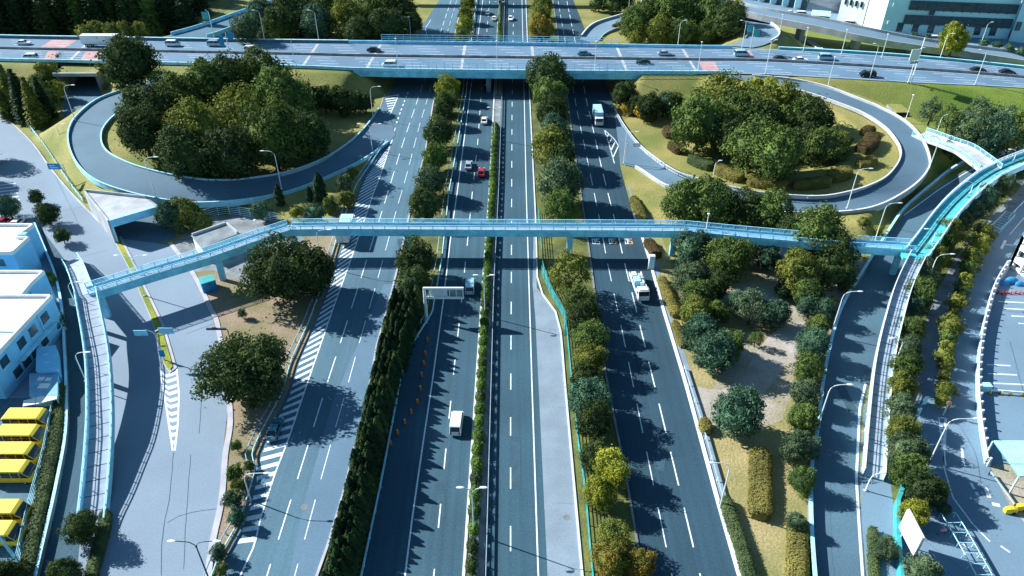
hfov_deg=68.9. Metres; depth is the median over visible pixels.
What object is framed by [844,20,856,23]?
car
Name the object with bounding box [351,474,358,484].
conifer
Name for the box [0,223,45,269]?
office building
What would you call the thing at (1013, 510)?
barrier block
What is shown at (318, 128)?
tree
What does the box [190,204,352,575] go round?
bare earth
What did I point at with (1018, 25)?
window
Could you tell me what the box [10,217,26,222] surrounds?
car
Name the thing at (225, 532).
guard rail
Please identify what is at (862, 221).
shrub
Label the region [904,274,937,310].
tree
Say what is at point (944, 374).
tree
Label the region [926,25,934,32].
window
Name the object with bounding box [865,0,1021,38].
factory building
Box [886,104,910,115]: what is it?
pedestrian tunnel
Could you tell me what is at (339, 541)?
conifer
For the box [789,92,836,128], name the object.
tree
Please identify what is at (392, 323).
conifer
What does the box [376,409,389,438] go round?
conifer
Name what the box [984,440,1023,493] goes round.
corrugated canopy
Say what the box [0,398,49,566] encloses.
vehicle yard
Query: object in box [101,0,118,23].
conifer
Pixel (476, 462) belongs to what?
clipped bush
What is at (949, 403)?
round sign
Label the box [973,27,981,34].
window
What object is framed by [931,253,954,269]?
street lamp
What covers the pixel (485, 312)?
clipped bush
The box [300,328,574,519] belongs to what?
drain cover
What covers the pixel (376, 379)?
conifer
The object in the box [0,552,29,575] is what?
tree
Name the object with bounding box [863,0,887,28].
factory tower
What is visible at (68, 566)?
tree
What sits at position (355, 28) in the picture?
tree
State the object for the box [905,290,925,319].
tree
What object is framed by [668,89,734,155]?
tree
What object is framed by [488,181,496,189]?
clipped bush
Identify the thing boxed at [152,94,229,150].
tree
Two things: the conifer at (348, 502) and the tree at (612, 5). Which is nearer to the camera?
the conifer at (348, 502)
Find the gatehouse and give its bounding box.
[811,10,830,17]
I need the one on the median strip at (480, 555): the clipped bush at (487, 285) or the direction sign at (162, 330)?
the clipped bush at (487, 285)
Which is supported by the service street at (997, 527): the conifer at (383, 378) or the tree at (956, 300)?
the tree at (956, 300)
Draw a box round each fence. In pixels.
[15,401,52,561]
[26,122,83,201]
[204,205,280,221]
[485,0,504,575]
[538,207,593,575]
[541,265,564,333]
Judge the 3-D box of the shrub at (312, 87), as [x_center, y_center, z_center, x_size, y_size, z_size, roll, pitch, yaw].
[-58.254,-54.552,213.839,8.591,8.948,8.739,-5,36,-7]
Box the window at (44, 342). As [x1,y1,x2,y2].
[41,335,50,345]
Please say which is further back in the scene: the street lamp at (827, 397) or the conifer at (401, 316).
the conifer at (401, 316)
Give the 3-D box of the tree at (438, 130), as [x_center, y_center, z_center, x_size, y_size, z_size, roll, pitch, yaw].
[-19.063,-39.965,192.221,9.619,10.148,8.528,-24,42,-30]
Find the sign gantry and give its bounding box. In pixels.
[423,287,463,320]
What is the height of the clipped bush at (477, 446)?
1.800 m
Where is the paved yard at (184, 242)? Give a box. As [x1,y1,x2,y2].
[173,214,304,282]
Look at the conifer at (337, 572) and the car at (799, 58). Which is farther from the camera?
the car at (799, 58)
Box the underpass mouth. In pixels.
[52,63,108,90]
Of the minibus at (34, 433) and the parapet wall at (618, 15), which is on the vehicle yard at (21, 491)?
the minibus at (34, 433)
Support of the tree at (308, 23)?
on the ground at (646, 190)
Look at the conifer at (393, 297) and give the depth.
132.51 m
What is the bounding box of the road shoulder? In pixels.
[533,237,580,575]
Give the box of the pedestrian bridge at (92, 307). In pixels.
[60,127,1023,525]
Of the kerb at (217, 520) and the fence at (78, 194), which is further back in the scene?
the fence at (78, 194)
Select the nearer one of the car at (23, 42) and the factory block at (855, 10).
the car at (23, 42)
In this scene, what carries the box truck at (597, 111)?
on the road at (679, 527)
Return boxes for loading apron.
[990,464,1023,521]
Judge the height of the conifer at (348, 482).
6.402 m
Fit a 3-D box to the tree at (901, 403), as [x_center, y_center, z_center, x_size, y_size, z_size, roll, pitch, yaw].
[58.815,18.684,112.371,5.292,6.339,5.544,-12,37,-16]
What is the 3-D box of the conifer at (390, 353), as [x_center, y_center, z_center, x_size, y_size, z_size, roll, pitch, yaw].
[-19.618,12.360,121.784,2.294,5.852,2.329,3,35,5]
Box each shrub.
[74,24,90,37]
[87,19,103,32]
[99,22,119,32]
[115,20,132,35]
[130,21,149,36]
[207,539,228,561]
[214,562,228,575]
[220,487,241,509]
[225,462,246,481]
[225,504,246,527]
[230,477,247,492]
[237,308,247,317]
[243,460,254,470]
[249,201,272,219]
[288,205,301,218]
[301,201,326,221]
[302,81,317,108]
[308,80,332,113]
[322,196,337,212]
[324,84,353,117]
[334,173,353,191]
[338,190,356,209]
[343,85,362,113]
[346,166,358,179]
[357,92,374,113]
[827,295,838,306]
[857,215,871,228]
[873,224,883,232]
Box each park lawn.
[644,214,718,388]
[709,354,817,575]
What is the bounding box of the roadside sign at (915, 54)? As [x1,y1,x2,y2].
[909,38,925,82]
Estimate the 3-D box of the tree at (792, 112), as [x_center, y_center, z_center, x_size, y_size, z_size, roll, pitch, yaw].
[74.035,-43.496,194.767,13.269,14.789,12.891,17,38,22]
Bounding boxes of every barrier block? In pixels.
[1003,506,1018,514]
[1015,503,1023,511]
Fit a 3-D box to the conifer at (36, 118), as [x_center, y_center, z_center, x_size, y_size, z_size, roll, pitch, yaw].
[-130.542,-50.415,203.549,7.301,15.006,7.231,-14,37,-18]
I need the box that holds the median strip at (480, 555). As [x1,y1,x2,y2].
[465,94,500,575]
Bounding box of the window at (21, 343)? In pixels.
[16,335,27,351]
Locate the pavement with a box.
[914,187,1023,397]
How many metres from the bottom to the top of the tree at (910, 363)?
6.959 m
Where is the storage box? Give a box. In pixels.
[198,274,217,292]
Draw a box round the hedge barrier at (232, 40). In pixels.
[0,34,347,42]
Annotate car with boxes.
[0,217,12,222]
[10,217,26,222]
[15,39,31,44]
[21,53,38,58]
[164,39,180,46]
[206,39,219,46]
[265,417,283,440]
[366,46,381,51]
[382,60,397,67]
[465,160,472,169]
[465,278,475,294]
[477,167,485,176]
[481,117,487,123]
[577,50,591,55]
[635,58,650,64]
[657,50,671,55]
[733,49,749,56]
[773,55,788,58]
[792,56,807,59]
[796,10,807,13]
[817,52,834,59]
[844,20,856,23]
[858,69,876,77]
[932,35,940,39]
[969,66,986,71]
[998,68,1016,73]
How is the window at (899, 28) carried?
in the factory building at (924, 17)
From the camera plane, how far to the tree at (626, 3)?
299.17 m
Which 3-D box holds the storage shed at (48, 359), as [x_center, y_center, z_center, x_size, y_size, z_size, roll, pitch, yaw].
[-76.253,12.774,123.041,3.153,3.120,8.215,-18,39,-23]
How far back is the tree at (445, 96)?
210.20 m
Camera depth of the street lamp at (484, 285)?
131.61 m
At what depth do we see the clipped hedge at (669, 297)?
139.67 m
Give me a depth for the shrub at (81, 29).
249.38 m
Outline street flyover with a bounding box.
[718,0,1023,63]
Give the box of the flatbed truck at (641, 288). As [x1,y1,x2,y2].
[629,271,649,300]
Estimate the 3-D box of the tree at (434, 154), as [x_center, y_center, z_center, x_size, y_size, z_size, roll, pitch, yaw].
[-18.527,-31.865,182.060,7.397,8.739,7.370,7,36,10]
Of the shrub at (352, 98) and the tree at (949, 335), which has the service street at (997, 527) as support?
the tree at (949, 335)
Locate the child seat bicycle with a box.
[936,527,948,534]
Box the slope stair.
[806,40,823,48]
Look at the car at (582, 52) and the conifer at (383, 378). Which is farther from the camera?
the car at (582, 52)
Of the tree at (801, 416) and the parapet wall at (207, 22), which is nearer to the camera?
the tree at (801, 416)
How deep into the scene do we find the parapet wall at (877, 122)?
184.63 m
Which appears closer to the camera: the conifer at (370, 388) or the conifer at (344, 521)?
the conifer at (344, 521)
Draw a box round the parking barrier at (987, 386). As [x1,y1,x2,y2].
[980,382,1023,393]
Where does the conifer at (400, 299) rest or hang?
on the verge at (433, 241)
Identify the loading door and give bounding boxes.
[782,0,788,5]
[794,0,801,7]
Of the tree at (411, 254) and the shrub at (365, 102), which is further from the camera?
the shrub at (365, 102)
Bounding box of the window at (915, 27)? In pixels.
[911,24,919,31]
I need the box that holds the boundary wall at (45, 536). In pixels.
[33,222,68,575]
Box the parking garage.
[1009,236,1023,276]
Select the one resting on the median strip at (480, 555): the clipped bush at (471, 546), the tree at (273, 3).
the clipped bush at (471, 546)
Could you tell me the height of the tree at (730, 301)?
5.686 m
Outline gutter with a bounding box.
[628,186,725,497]
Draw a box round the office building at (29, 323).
[0,294,66,398]
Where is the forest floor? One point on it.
(218, 7)
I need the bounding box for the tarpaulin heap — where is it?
[996,277,1023,286]
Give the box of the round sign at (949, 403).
[943,401,951,414]
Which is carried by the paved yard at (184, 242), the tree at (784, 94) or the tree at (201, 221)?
the tree at (201, 221)
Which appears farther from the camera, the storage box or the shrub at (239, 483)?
the storage box
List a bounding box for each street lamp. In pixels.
[64,84,76,120]
[68,281,81,306]
[75,351,89,381]
[114,255,147,296]
[145,156,157,197]
[167,540,220,575]
[244,472,269,501]
[260,150,282,189]
[456,486,487,526]
[473,274,494,308]
[487,107,501,130]
[706,461,729,507]
[818,383,852,421]
[829,291,862,335]
[846,168,873,208]
[863,471,886,491]
[875,202,901,238]
[889,337,902,357]
[928,417,979,464]
[929,135,951,167]
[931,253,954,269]
[974,49,986,84]
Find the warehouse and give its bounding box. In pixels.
[756,0,809,10]
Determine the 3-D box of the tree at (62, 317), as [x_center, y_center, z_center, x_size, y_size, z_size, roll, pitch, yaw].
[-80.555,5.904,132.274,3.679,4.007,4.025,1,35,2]
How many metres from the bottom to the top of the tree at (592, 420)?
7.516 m
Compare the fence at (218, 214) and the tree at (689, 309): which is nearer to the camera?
the tree at (689, 309)
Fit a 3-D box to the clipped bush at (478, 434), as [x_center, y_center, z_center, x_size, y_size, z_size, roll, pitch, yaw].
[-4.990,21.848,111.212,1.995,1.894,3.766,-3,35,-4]
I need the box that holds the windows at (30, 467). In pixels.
[0,462,36,477]
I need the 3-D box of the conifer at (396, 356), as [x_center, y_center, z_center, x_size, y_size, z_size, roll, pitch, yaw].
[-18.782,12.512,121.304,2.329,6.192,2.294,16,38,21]
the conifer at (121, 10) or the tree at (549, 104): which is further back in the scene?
the conifer at (121, 10)
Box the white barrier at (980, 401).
[975,260,1010,466]
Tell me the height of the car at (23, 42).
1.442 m
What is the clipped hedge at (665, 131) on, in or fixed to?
on the ground at (646, 190)
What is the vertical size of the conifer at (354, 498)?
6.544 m
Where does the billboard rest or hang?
on the service street at (997, 527)
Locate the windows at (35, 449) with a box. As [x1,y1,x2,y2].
[0,444,41,459]
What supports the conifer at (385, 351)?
on the verge at (433, 241)
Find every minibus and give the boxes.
[0,424,48,445]
[0,442,44,463]
[0,459,39,484]
[0,499,32,523]
[0,520,26,547]
[1,408,52,428]
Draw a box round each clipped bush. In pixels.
[465,553,478,575]
[466,535,478,554]
[467,500,480,519]
[467,518,479,536]
[468,485,481,503]
[469,469,482,485]
[470,453,483,472]
[471,440,483,456]
[472,426,484,442]
[473,414,484,426]
[474,400,484,415]
[475,389,485,402]
[476,366,486,379]
[476,377,486,390]
[477,355,486,367]
[478,334,488,347]
[478,345,487,356]
[479,315,488,326]
[479,325,488,335]
[480,288,490,299]
[480,298,489,308]
[480,306,489,317]
[481,280,490,289]
[482,272,490,282]
[483,257,491,266]
[483,265,490,273]
[484,242,492,252]
[484,250,491,258]
[485,237,492,243]
[486,216,494,222]
[487,204,494,211]
[487,211,494,216]
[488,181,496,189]
[488,192,495,199]
[488,198,494,205]
[489,166,496,171]
[489,170,496,177]
[489,176,496,182]
[489,187,495,193]
[491,134,498,139]
[491,147,497,152]
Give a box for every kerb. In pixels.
[7,120,100,224]
[115,236,176,372]
[168,241,232,575]
[315,5,461,575]
[462,1,498,575]
[526,8,583,575]
[553,1,638,548]
[632,213,740,575]
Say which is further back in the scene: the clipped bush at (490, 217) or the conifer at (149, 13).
the conifer at (149, 13)
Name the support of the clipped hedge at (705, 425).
on the park lawn at (766, 541)
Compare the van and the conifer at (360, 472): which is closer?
the conifer at (360, 472)
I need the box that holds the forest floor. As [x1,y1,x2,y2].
[11,0,243,35]
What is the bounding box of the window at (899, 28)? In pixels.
[896,23,903,31]
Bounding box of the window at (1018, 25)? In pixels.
[1014,22,1022,30]
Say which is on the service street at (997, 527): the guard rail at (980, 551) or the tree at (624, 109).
the guard rail at (980, 551)
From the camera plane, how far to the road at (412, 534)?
117.19 m
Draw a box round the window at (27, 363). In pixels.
[22,356,33,369]
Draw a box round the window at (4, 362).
[0,354,11,370]
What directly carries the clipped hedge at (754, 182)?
on the ground at (646, 190)
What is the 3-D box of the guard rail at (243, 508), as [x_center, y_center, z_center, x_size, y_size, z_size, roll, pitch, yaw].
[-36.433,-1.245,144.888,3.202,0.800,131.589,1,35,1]
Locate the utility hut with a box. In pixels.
[191,221,239,252]
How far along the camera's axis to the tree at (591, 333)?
124.42 m
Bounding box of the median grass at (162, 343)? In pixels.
[116,236,171,369]
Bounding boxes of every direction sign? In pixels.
[133,327,173,359]
[201,10,213,35]
[218,32,233,56]
[747,25,759,52]
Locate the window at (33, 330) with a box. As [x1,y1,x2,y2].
[28,323,39,338]
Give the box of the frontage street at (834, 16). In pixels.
[743,0,1023,48]
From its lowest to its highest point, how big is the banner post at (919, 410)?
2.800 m
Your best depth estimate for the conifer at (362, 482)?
98.61 m
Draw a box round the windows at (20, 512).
[0,501,30,519]
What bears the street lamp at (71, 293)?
on the pedestrian bridge at (92, 307)
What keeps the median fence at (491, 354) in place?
on the road at (516, 536)
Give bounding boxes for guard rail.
[203,139,383,575]
[210,139,386,575]
[360,0,476,575]
[418,11,472,323]
[616,114,808,198]
[684,366,722,493]
[778,46,1023,68]
[861,418,866,468]
[965,531,992,575]
[988,470,1015,505]
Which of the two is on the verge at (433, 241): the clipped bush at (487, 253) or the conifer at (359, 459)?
the conifer at (359, 459)
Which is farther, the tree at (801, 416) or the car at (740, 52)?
the car at (740, 52)
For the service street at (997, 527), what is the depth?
112.69 m
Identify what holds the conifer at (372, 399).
on the verge at (433, 241)
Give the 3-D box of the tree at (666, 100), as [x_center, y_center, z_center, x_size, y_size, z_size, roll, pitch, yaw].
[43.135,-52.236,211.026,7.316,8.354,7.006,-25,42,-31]
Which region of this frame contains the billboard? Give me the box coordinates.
[899,509,924,564]
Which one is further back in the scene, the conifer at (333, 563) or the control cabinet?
the control cabinet
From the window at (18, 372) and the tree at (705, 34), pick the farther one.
the tree at (705, 34)
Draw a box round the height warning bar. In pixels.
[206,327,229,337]
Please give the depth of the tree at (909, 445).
103.97 m
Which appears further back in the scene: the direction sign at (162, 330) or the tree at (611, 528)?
the direction sign at (162, 330)
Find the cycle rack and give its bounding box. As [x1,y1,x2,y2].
[938,512,992,575]
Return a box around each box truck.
[335,214,355,243]
[592,104,603,124]
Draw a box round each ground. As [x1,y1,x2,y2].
[0,0,1023,575]
[671,247,869,464]
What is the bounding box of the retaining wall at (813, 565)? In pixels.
[808,135,1020,575]
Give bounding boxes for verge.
[319,0,475,575]
[526,0,639,575]
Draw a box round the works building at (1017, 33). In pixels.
[1009,0,1023,42]
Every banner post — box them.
[914,408,922,418]
[920,396,929,407]
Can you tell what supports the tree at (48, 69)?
on the ground at (646, 190)
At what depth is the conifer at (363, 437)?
105.04 m
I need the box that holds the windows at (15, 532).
[1,523,24,541]
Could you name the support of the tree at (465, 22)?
on the verge at (433, 241)
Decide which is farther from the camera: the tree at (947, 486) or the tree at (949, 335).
the tree at (949, 335)
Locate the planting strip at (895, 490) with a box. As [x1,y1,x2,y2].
[889,180,1022,536]
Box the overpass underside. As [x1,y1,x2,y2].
[44,62,66,64]
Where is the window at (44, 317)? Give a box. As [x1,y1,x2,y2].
[40,310,50,325]
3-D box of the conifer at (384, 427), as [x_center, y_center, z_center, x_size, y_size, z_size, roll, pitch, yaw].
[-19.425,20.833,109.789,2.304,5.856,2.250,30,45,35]
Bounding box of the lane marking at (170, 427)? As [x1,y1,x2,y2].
[0,183,179,450]
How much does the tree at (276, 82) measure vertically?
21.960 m
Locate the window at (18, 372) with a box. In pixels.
[13,364,24,380]
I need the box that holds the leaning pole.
[0,536,16,560]
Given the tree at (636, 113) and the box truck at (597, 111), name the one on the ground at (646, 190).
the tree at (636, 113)
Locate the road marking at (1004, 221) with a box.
[992,211,1015,232]
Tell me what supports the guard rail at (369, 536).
on the road at (412, 534)
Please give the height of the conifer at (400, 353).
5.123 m
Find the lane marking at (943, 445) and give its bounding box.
[855,151,1023,575]
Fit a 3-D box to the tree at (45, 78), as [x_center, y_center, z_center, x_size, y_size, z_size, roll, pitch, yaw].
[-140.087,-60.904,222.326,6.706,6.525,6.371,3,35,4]
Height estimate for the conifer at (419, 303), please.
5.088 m
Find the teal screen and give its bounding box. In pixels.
[893,484,904,575]
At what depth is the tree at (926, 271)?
139.12 m
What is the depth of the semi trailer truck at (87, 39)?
241.92 m
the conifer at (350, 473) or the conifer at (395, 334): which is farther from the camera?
the conifer at (395, 334)
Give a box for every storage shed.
[29,373,61,405]
[36,345,63,383]
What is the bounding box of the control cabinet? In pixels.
[647,254,654,269]
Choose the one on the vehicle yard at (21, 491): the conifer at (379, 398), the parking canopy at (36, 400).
the parking canopy at (36, 400)
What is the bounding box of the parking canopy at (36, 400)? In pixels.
[23,392,59,407]
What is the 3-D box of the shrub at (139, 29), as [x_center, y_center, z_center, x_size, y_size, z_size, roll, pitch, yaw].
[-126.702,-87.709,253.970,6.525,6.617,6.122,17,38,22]
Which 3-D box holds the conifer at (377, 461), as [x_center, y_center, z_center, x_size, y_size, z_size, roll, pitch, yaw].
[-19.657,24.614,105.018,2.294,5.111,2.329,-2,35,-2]
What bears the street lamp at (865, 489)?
on the service street at (997, 527)
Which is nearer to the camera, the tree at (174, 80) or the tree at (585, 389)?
the tree at (585, 389)
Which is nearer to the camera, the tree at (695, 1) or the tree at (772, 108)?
the tree at (772, 108)
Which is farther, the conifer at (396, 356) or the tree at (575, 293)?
the tree at (575, 293)
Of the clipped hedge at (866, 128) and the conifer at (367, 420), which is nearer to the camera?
the conifer at (367, 420)
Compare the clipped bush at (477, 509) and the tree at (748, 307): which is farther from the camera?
the tree at (748, 307)
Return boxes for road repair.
[397,167,857,518]
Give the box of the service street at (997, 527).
[860,182,1023,575]
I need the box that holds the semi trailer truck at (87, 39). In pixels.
[79,33,128,46]
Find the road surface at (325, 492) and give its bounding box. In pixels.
[289,284,396,575]
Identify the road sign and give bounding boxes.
[46,163,70,185]
[625,143,640,164]
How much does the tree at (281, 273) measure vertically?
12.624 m
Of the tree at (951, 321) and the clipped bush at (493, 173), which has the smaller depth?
the tree at (951, 321)
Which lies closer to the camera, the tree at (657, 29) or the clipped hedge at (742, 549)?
the clipped hedge at (742, 549)
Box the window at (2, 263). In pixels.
[0,259,5,265]
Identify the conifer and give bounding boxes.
[0,0,14,34]
[0,62,12,111]
[0,89,15,120]
[4,0,34,34]
[6,68,29,125]
[18,0,40,34]
[20,76,54,128]
[31,0,66,34]
[31,76,59,119]
[50,0,74,35]
[64,0,88,35]
[81,0,107,24]
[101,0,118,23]
[114,0,133,35]
[124,0,146,30]
[136,0,164,35]
[156,0,179,33]
[168,0,177,14]
[174,0,201,29]
[190,0,213,15]
[273,184,285,206]
[306,186,313,201]
[312,171,327,202]
[320,571,328,575]
[323,563,328,571]
[327,529,338,546]
[327,542,336,557]
[328,556,339,570]
[330,545,340,559]
[331,517,343,534]
[332,567,341,575]
[335,535,344,548]
[336,500,348,514]
[337,511,342,519]
[337,558,347,566]
[341,518,347,530]
[341,546,358,575]
[342,510,351,521]
[343,476,352,490]
[343,528,350,537]
[344,487,354,496]
[344,532,362,564]
[345,470,353,480]
[345,496,353,507]
[346,520,354,528]
[347,546,361,574]
[348,448,358,468]
[348,505,359,520]
[349,458,357,471]
[350,492,361,510]
[350,528,364,556]
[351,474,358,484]
[352,517,367,546]
[353,434,359,448]
[353,465,358,474]
[355,483,359,491]
[356,421,363,434]
[356,455,362,465]
[356,470,364,478]
[357,474,374,506]
[357,509,369,536]
[358,464,367,471]
[358,493,371,523]
[359,430,367,444]
[359,444,364,452]
[359,487,373,515]
[361,424,368,432]
[362,390,370,405]
[362,449,379,483]
[364,405,374,418]
[364,416,370,424]
[364,441,374,453]
[364,461,377,488]
[364,470,376,498]
[365,384,373,400]
[366,427,378,446]
[367,421,374,431]
[368,393,375,406]
[369,365,376,379]
[370,450,381,477]
[371,442,382,468]
[372,416,386,448]
[373,399,380,413]
[374,377,378,388]
[374,432,385,458]
[375,338,382,350]
[375,344,382,358]
[375,371,381,378]
[376,361,384,374]
[376,378,384,387]
[376,385,381,392]
[376,391,386,406]
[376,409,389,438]
[377,415,388,444]
[380,352,386,362]
[380,374,386,383]
[380,388,393,422]
[381,316,389,330]
[381,327,387,335]
[381,406,391,430]
[382,336,390,350]
[382,347,387,355]
[383,319,389,330]
[384,362,388,373]
[384,382,396,407]
[385,389,395,412]
[386,298,394,311]
[386,306,391,314]
[386,332,392,342]
[386,365,399,392]
[386,372,398,399]
[387,350,392,358]
[388,319,394,329]
[389,310,396,321]
[389,361,400,390]
[390,291,398,305]
[390,340,397,351]
[391,350,403,380]
[391,357,402,383]
[393,330,398,339]
[394,304,401,313]
[394,319,401,332]
[396,329,409,358]
[397,311,404,323]
[397,348,407,372]
[398,289,404,298]
[398,295,403,304]
[398,343,408,366]
[400,300,408,313]
[402,325,412,353]
[404,292,411,304]
[404,310,415,330]
[404,319,414,347]
[406,287,413,299]
[408,306,417,332]
[409,300,420,329]
[412,284,423,312]
[413,299,421,319]
[414,297,422,318]
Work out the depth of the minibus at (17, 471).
104.26 m
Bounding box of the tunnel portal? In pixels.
[84,189,157,242]
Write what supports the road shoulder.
on the road at (516, 536)
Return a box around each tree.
[0,191,21,218]
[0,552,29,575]
[26,74,50,88]
[26,188,46,203]
[31,60,62,80]
[32,202,62,225]
[34,71,49,83]
[34,87,61,107]
[44,555,84,575]
[45,271,57,285]
[46,79,67,99]
[48,53,63,67]
[53,226,71,243]
[53,507,101,549]
[57,312,66,330]
[86,30,166,91]
[113,76,181,119]
[113,96,165,160]
[146,65,186,89]
[151,195,185,233]
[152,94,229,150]
[152,122,211,180]
[154,71,209,111]
[165,196,203,229]
[171,54,233,112]
[188,210,214,232]
[188,326,295,409]
[196,118,268,181]
[200,48,250,101]
[204,80,265,132]
[228,95,313,171]
[229,12,261,44]
[229,439,242,450]
[231,230,336,303]
[235,44,304,106]
[244,0,272,27]
[251,65,316,119]
[253,27,272,38]
[260,3,303,38]
[271,0,294,30]
[275,0,310,38]
[294,105,331,161]
[294,247,336,299]
[296,1,334,38]
[312,0,345,32]
[329,0,369,37]
[334,13,370,39]
[353,0,394,27]
[366,4,409,40]
[383,0,417,18]
[391,264,432,298]
[392,235,436,273]
[399,7,423,35]
[407,185,444,220]
[413,163,449,197]
[419,140,450,170]
[420,114,457,149]
[432,99,457,121]
[433,72,460,99]
[433,88,458,108]
[453,25,470,40]
[454,15,474,34]
[457,4,473,21]
[458,0,475,11]
[524,49,577,101]
[528,13,554,41]
[529,0,552,13]
[529,122,571,164]
[531,3,550,21]
[532,76,568,112]
[533,154,590,201]
[535,91,569,129]
[541,110,574,137]
[541,184,576,222]
[546,248,593,296]
[548,138,577,165]
[560,205,579,222]
[562,283,598,311]
[565,376,613,413]
[566,296,602,329]
[568,317,610,347]
[568,358,598,386]
[571,341,609,373]
[573,397,613,441]
[576,436,607,474]
[580,471,619,514]
[587,536,632,575]
[589,0,606,11]
[590,444,632,488]
[595,517,631,546]
[602,0,622,14]
[611,79,641,107]
[615,1,655,37]
[620,0,635,9]
[620,102,630,114]
[625,92,642,115]
[625,545,658,575]
[626,24,647,43]
[633,0,664,17]
[633,106,641,118]
[637,91,665,124]
[644,12,671,43]
[652,0,695,40]
[658,90,672,116]
[659,176,712,224]
[664,89,685,116]
[666,16,697,44]
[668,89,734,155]
[668,258,708,295]
[671,226,713,268]
[677,275,716,304]
[678,290,713,325]
[680,311,721,349]
[686,0,698,23]
[689,67,748,111]
[689,172,738,226]
[691,327,740,379]
[692,0,729,41]
[693,18,716,44]
[700,233,756,288]
[704,1,745,40]
[704,269,730,299]
[706,113,745,159]
[708,299,732,323]
[709,383,766,443]
[715,82,770,126]
[718,328,745,362]
[719,112,780,172]
[722,287,749,315]
[725,0,750,17]
[727,185,764,230]
[733,287,771,329]
[735,73,780,100]
[742,96,787,132]
[742,239,761,264]
[743,120,809,181]
[745,187,796,231]
[747,330,765,346]
[754,245,781,271]
[755,73,805,125]
[759,296,792,328]
[772,211,802,253]
[773,91,816,128]
[773,280,791,298]
[775,242,824,291]
[777,428,822,467]
[780,200,854,260]
[783,465,817,499]
[785,398,823,435]
[786,511,810,531]
[788,349,826,381]
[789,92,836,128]
[789,377,824,405]
[790,273,825,302]
[791,120,815,162]
[794,323,831,361]
[795,295,823,320]
[800,124,852,168]
[804,313,831,336]
[812,228,864,273]
[812,256,845,291]
[812,297,838,321]
[836,128,854,152]
[836,263,857,290]
[873,533,903,561]
[880,391,918,425]
[882,413,923,443]
[883,369,919,399]
[883,428,934,465]
[886,448,937,488]
[888,347,925,377]
[893,315,926,339]
[893,334,924,357]
[895,496,931,527]
[900,552,944,575]
[902,469,948,511]
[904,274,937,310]
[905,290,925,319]
[917,95,946,125]
[917,255,943,286]
[922,33,932,38]
[924,241,953,272]
[931,339,956,360]
[932,103,964,135]
[934,378,960,399]
[934,393,953,408]
[935,231,956,260]
[935,355,955,371]
[935,369,950,381]
[936,21,972,56]
[936,215,969,247]
[936,311,967,335]
[936,479,951,504]
[936,502,952,517]
[938,327,957,342]
[942,132,966,159]
[942,291,969,311]
[944,106,985,143]
[947,307,961,319]
[951,285,971,297]
[952,272,975,289]
[955,259,981,277]
[957,209,974,235]
[960,245,987,266]
[962,94,996,126]
[962,231,993,255]
[965,196,988,223]
[970,128,1003,160]
[973,220,998,241]
[974,107,1019,157]
[974,182,1001,213]
[978,37,989,45]
[989,101,1023,131]
[990,39,1002,47]
[993,172,1017,201]
[997,132,1023,158]
[998,108,1023,145]
[1003,42,1014,51]
[1011,158,1023,184]
[1015,46,1023,55]
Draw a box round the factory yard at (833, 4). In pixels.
[810,0,1022,20]
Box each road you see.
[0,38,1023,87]
[0,117,170,575]
[40,229,84,575]
[63,77,176,242]
[69,76,394,200]
[120,239,226,575]
[167,3,269,37]
[219,0,460,575]
[362,0,497,575]
[484,0,547,575]
[553,0,736,575]
[581,16,778,47]
[614,75,928,210]
[813,143,1023,575]
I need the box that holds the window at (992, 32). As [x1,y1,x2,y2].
[988,28,996,35]
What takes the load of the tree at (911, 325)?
on the planting strip at (895, 490)
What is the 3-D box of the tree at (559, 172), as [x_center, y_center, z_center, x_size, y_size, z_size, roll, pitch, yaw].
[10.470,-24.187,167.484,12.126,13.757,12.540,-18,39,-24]
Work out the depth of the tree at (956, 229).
150.55 m
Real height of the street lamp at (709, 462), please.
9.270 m
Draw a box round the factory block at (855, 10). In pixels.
[837,0,868,25]
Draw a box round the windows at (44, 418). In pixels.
[2,410,51,424]
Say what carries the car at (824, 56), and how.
on the overpass road at (825, 70)
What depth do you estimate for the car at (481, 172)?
181.45 m
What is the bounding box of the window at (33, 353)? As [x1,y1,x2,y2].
[31,346,37,359]
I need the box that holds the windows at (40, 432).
[0,426,46,441]
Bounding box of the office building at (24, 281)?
[0,270,56,302]
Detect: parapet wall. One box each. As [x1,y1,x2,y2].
[67,81,388,207]
[100,108,378,180]
[171,0,272,34]
[206,26,234,37]
[581,13,779,43]
[599,25,747,40]
[614,85,901,198]
[635,74,930,214]
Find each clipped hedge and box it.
[19,383,66,575]
[84,508,112,575]
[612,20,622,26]
[628,195,647,219]
[642,238,662,258]
[656,275,680,317]
[662,125,673,139]
[667,140,684,154]
[670,319,686,347]
[687,153,714,170]
[697,416,713,434]
[713,164,744,182]
[719,494,758,575]
[746,174,788,190]
[746,445,773,521]
[784,521,809,575]
[791,175,831,190]
[826,165,853,182]
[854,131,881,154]
[854,155,878,169]
[859,124,875,135]
[866,525,881,575]
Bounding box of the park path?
[695,322,803,419]
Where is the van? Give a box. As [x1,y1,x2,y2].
[449,411,463,435]
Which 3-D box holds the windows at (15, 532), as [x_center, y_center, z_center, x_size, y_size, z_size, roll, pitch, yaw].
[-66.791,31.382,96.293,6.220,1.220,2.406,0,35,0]

